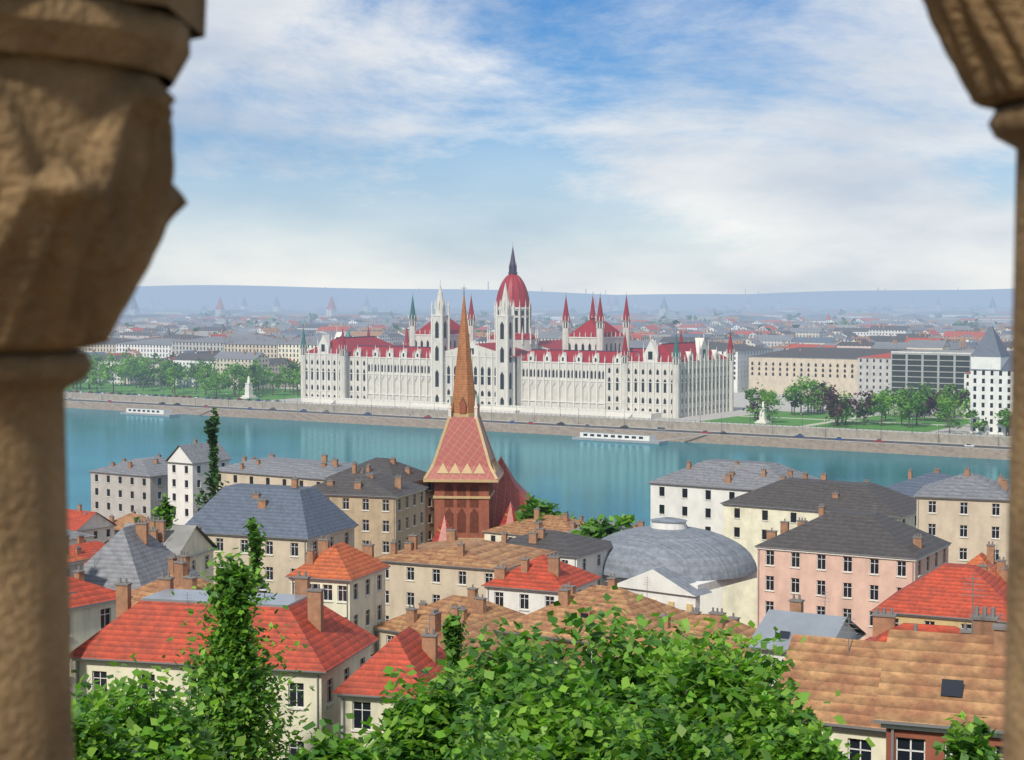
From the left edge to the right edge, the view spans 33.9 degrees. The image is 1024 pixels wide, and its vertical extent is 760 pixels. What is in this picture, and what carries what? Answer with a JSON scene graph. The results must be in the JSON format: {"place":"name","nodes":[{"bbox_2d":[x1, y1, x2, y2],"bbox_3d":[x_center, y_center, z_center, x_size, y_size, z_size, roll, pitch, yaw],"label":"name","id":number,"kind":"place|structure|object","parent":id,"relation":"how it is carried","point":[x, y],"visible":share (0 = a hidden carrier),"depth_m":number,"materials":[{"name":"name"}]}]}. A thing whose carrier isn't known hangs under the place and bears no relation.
{"place":"outdoors","nodes":[
{"label":"outdoors","id":0,"kind":"place"},
{"bbox_2d":[0,0,1023,759],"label":"arcade columns","id":1,"kind":"structure","parent":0,"point":[92,200],"depth_m":1.92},
{"bbox_2d":[66,408,1008,525],"bbox_3d":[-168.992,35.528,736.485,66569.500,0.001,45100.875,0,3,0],"label":"river","id":2,"kind":"structure","parent":0,"point":[587,479],"depth_m":766.57,"materials":[{"name":"liquid"}]},
{"bbox_2d":[120,408,709,443],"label":"boats","id":3,"kind":"object","parent":2,"relation":"on","point":[621,437],"visible":1,"depth_m":839.39,"materials":[{"name":"painted steel"},{"name":"glass"}]},
{"bbox_2d":[65,387,1009,459],"bbox_3d":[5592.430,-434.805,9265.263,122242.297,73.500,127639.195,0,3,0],"label":"embankment","id":4,"kind":"structure","parent":0,"point":[986,446],"depth_m":880.42,"materials":[{"name":"stone"}]},
{"bbox_2d":[79,338,133,352],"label":"building","id":5,"kind":"structure","parent":4,"relation":"on","point":[110,345],"depth_m":1297.47,"materials":[{"name":"beige paint"}]},
{"bbox_2d":[88,453,167,519],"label":"building","id":6,"kind":"structure","parent":4,"relation":"on","point":[124,487],"depth_m":401.90,"materials":[{"name":"grey paint"}]},
{"bbox_2d":[84,519,199,590],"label":"house","id":7,"kind":"structure","parent":4,"relation":"on","point":[136,554],"depth_m":173.67,"materials":[{"name":"grey tile"}]},
{"bbox_2d":[116,338,180,357],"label":"building","id":8,"kind":"structure","parent":4,"relation":"on","point":[162,347],"depth_m":1270.50,"materials":[{"name":"white paint"}]},
{"bbox_2d":[134,334,204,340],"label":"apartment building","id":9,"kind":"structure","parent":4,"relation":"on","point":[182,336],"depth_m":1357.30,"materials":[{"name":"beige paint"}]},
{"bbox_2d":[124,516,217,583],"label":"brick house","id":10,"kind":"structure","parent":4,"relation":"on","point":[195,540],"depth_m":200.20,"materials":[{"name":"beige paint"}]},
{"bbox_2d":[73,349,300,397],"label":"park trees","id":11,"kind":"object","parent":4,"relation":"on","point":[168,372],"visible":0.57,"depth_m":1115.97,"materials":[{"name":"green plant"}]},
{"bbox_2d":[165,438,231,524],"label":"white house","id":12,"kind":"structure","parent":4,"relation":"on","point":[188,466],"depth_m":386.86,"materials":[{"name":"paint"}]},
{"bbox_2d":[172,336,248,355],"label":"building","id":13,"kind":"structure","parent":4,"relation":"on","point":[214,343],"depth_m":1242.74,"materials":[{"name":"grey paint"}]},
{"bbox_2d":[71,595,378,759],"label":"cream villa","id":14,"kind":"object","parent":4,"relation":"on","point":[331,657],"visible":0.36,"depth_m":120.32,"materials":[{"name":"tile"}]},
{"bbox_2d":[114,571,324,631],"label":"cream villa roof","id":15,"kind":"object","parent":14,"relation":"attached to","point":[312,594],"visible":0.7,"depth_m":123.61,"materials":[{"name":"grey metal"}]},
{"bbox_2d":[224,337,293,357],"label":"building","id":16,"kind":"structure","parent":4,"relation":"on","point":[268,347],"depth_m":1211.34,"materials":[{"name":"beige paint"}]},
{"bbox_2d":[231,334,289,339],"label":"apartment building","id":17,"kind":"structure","parent":4,"relation":"on","point":[251,336],"depth_m":1316.14,"materials":[{"name":"beige paint"}]},
{"bbox_2d":[185,475,358,593],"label":"building","id":18,"kind":"structure","parent":4,"relation":"on","point":[295,520],"depth_m":217.46,"materials":[{"name":"grey tile"}]},
{"bbox_2d":[208,453,351,492],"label":"building","id":19,"kind":"structure","parent":4,"relation":"on","point":[271,469],"depth_m":363.90,"materials":[{"name":"beige paint"}]},
{"bbox_2d":[133,407,469,759],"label":"cypress trees","id":20,"kind":"object","parent":4,"relation":"on","point":[234,677],"visible":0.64,"depth_m":104.36,"materials":[{"name":"green plant"}]},
{"bbox_2d":[278,336,334,386],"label":"building","id":21,"kind":"structure","parent":4,"relation":"on","point":[286,350],"depth_m":1188.16,"materials":[{"name":"beige paint"}]},
{"bbox_2d":[291,335,334,340],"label":"apartment building","id":22,"kind":"structure","parent":4,"relation":"on","point":[308,337],"depth_m":1280.08,"materials":[{"name":"grey paint"}]},
{"bbox_2d":[285,535,390,654],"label":"house","id":23,"kind":"structure","parent":4,"relation":"on","point":[349,579],"depth_m":177.87,"materials":[{"name":"beige paint"}]},
{"bbox_2d":[311,461,428,556],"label":"building","id":24,"kind":"structure","parent":4,"relation":"on","point":[381,510],"depth_m":266.20,"materials":[{"name":"beige paint"}]},
{"bbox_2d":[324,456,433,542],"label":"building","id":25,"kind":"structure","parent":4,"relation":"on","point":[391,466],"depth_m":335.52,"materials":[{"name":"beige tile"}]},
{"bbox_2d":[331,615,469,749],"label":"house","id":26,"kind":"structure","parent":4,"relation":"on","point":[357,692],"depth_m":112.99,"materials":[{"name":"red tile"}]},
{"bbox_2d":[68,503,742,702],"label":"houses","id":27,"kind":"structure","parent":4,"relation":"on","point":[92,609],"depth_m":169.00,"materials":[{"name":"red tile"}]},
{"bbox_2d":[374,527,556,620],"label":"building","id":28,"kind":"structure","parent":4,"relation":"on","point":[428,572],"depth_m":218.31,"materials":[{"name":"beige paint"}]},
{"bbox_2d":[423,295,530,541],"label":"church steeple","id":29,"kind":"object","parent":4,"relation":"on","point":[478,488],"visible":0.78,"depth_m":331.63,"materials":[{"name":"red tile"}]},
{"bbox_2d":[240,376,771,423],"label":"monument","id":30,"kind":"object","parent":4,"relation":"on","point":[250,395],"visible":0.98,"depth_m":1046.05,"materials":[{"name":"stone"}]},
{"bbox_2d":[65,382,969,431],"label":"park lawn paths","id":31,"kind":"structure","parent":4,"relation":"on","point":[809,419],"depth_m":894.14,"materials":[{"name":"green plant"}]},
{"bbox_2d":[300,247,734,418],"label":"parliament building","id":32,"kind":"structure","parent":4,"relation":"on","point":[595,365],"depth_m":943.09,"materials":[{"name":"stone"}]},
{"bbox_2d":[481,507,583,541],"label":"bank house","id":33,"kind":"structure","parent":4,"relation":"on","point":[548,522],"depth_m":325.90,"materials":[{"name":"brown tile"}]},
{"bbox_2d":[70,383,997,442],"bbox_3d":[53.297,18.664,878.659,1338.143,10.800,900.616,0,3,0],"label":"embankment lamp posts","id":34,"kind":"object","parent":4,"relation":"on","point":[545,413],"visible":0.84,"depth_m":897.72,"materials":[{"name":"metal"}]},
{"bbox_2d":[72,585,1001,759],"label":"slope trees","id":35,"kind":"object","parent":4,"relation":"on","point":[574,710],"visible":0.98,"depth_m":50.11,"materials":[{"name":"green plant"}]},
{"bbox_2d":[481,553,601,614],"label":"red house","id":36,"kind":"structure","parent":4,"relation":"on","point":[527,586],"depth_m":187.40,"materials":[{"name":"red tile"}]},
{"bbox_2d":[77,281,1012,388],"bbox_3d":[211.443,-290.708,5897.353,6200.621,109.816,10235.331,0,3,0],"label":"distant city buildings","id":37,"kind":"structure","parent":4,"relation":"on","point":[916,324],"depth_m":2247.22,"materials":[{"name":"stone"}]},
{"bbox_2d":[500,520,612,585],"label":"house","id":38,"kind":"structure","parent":4,"relation":"on","point":[587,553],"depth_m":248.87,"materials":[{"name":"grey tile"}]},
{"bbox_2d":[123,299,1012,334],"bbox_3d":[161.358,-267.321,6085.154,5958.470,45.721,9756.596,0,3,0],"label":"city trees","id":39,"kind":"object","parent":4,"relation":"on","point":[789,317],"visible":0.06,"depth_m":2955.77,"materials":[{"name":"green plant"}]},
{"bbox_2d":[515,492,634,538],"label":"slope trees","id":40,"kind":"object","parent":4,"relation":"on","point":[591,527],"visible":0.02,"depth_m":303.23,"materials":[{"name":"green plant"}]},
{"bbox_2d":[493,573,689,665],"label":"house","id":41,"kind":"structure","parent":4,"relation":"on","point":[629,603],"depth_m":154.75,"materials":[{"name":"tile"}]},
{"bbox_2d":[568,519,644,535],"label":"house","id":42,"kind":"structure","parent":4,"relation":"on","point":[573,525],"depth_m":309.63,"materials":[{"name":"tile"}]},
{"bbox_2d":[630,340,660,347],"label":"building","id":43,"kind":"structure","parent":4,"relation":"on","point":[635,344],"depth_m":1175.33,"materials":[{"name":"grey paint"}]},
{"bbox_2d":[657,427,666,430],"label":"car","id":44,"kind":"object","parent":4,"relation":"on","point":[661,429],"visible":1,"depth_m":847.46,"materials":[{"name":"silver paint"}]},
{"bbox_2d":[602,517,756,611],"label":"domed hall","id":45,"kind":"structure","parent":4,"relation":"on","point":[679,563],"depth_m":246.87,"materials":[{"name":"white plaster"},{"name":"zinc sheet"},{"name":"glass"}]},
{"bbox_2d":[615,607,756,666],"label":"house","id":46,"kind":"structure","parent":4,"relation":"on","point":[696,616],"depth_m":139.96,"materials":[{"name":"brown tile"}]},
{"bbox_2d":[647,459,820,613],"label":"building","id":47,"kind":"structure","parent":4,"relation":"on","point":[695,495],"depth_m":304.08,"materials":[{"name":"white paint"}]},
{"bbox_2d":[706,340,772,392],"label":"building","id":48,"kind":"structure","parent":4,"relation":"on","point":[741,365],"depth_m":1121.99,"materials":[{"name":"white paint"}]},
{"bbox_2d":[748,589,865,685],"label":"house","id":49,"kind":"structure","parent":4,"relation":"on","point":[795,619],"depth_m":123.41,"materials":[{"name":"white paint"}]},
{"bbox_2d":[720,471,916,627],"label":"building","id":50,"kind":"structure","parent":4,"relation":"on","point":[750,518],"depth_m":286.17,"materials":[{"name":"beige paint"}]},
{"bbox_2d":[748,347,912,396],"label":"building","id":51,"kind":"structure","parent":4,"relation":"on","point":[777,371],"depth_m":1090.32,"materials":[{"name":"beige paint"}]},
{"bbox_2d":[778,615,923,759],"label":"house","id":52,"kind":"structure","parent":4,"relation":"on","point":[850,670],"depth_m":77.87,"materials":[{"name":"brown tile"}]},
{"bbox_2d":[754,502,951,639],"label":"building","id":53,"kind":"structure","parent":4,"relation":"on","point":[858,566],"depth_m":214.70,"materials":[{"name":"paint"}]},
{"bbox_2d":[741,375,1009,435],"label":"park trees","id":54,"kind":"object","parent":4,"relation":"on","point":[918,403],"visible":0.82,"depth_m":844.85,"materials":[{"name":"green plant"}]},
{"bbox_2d":[857,349,929,396],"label":"building","id":55,"kind":"structure","parent":4,"relation":"on","point":[874,373],"depth_m":1059.44,"materials":[{"name":"grey paint"}]},
{"bbox_2d":[890,349,974,414],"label":"office building","id":56,"kind":"structure","parent":4,"relation":"on","point":[935,368],"depth_m":917.85,"materials":[{"name":"concrete"}]},
{"bbox_2d":[865,607,1005,641],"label":"house","id":57,"kind":"structure","parent":4,"relation":"on","point":[884,622],"depth_m":100.74,"materials":[{"name":"tile"}]},
{"bbox_2d":[886,467,984,498],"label":"bank house","id":58,"kind":"structure","parent":4,"relation":"on","point":[911,487],"depth_m":296.18,"materials":[{"name":"grey tile"}]},
{"bbox_2d":[871,562,1006,628],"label":"tiled roof","id":59,"kind":"structure","parent":4,"relation":"on","point":[934,597],"depth_m":178.39,"materials":[{"name":"tile"}]},
{"bbox_2d":[873,573,1005,759],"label":"brick house","id":60,"kind":"structure","parent":4,"relation":"on","point":[930,683],"depth_m":64.26,"materials":[{"name":"brown tile"}]},
{"bbox_2d":[913,463,1008,564],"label":"tan house","id":61,"kind":"structure","parent":4,"relation":"on","point":[965,514],"depth_m":241.73,"materials":[{"name":"beige paint"}]},
{"bbox_2d":[964,371,970,418],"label":"building","id":62,"kind":"structure","parent":4,"relation":"on","point":[967,380],"depth_m":877.12,"materials":[{"name":"paint"}]},
{"bbox_2d":[966,541,1006,579],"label":"red house roof","id":63,"kind":"structure","parent":4,"relation":"on","point":[996,567],"depth_m":189.40,"materials":[{"name":"tile"}]},
{"bbox_2d":[970,351,1011,434],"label":"building","id":64,"kind":"structure","parent":4,"relation":"on","point":[990,396],"depth_m":779.48,"materials":[{"name":"white paint"}]},
{"bbox_2d":[971,326,1009,369],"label":"tower roof","id":65,"kind":"structure","parent":64,"relation":"on","point":[990,352],"depth_m":781.00,"materials":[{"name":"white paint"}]},
{"bbox_2d":[133,285,1012,300],"bbox_3d":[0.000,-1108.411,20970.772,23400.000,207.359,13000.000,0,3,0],"label":"hills","id":66,"kind":"structure","parent":0,"point":[214,291],"depth_m":24193.42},
{"bbox_2d":[139,0,1015,294],"label":"sky","id":67,"kind":"structure","parent":0,"point":[617,147],"materials":[{"name":"blue"}]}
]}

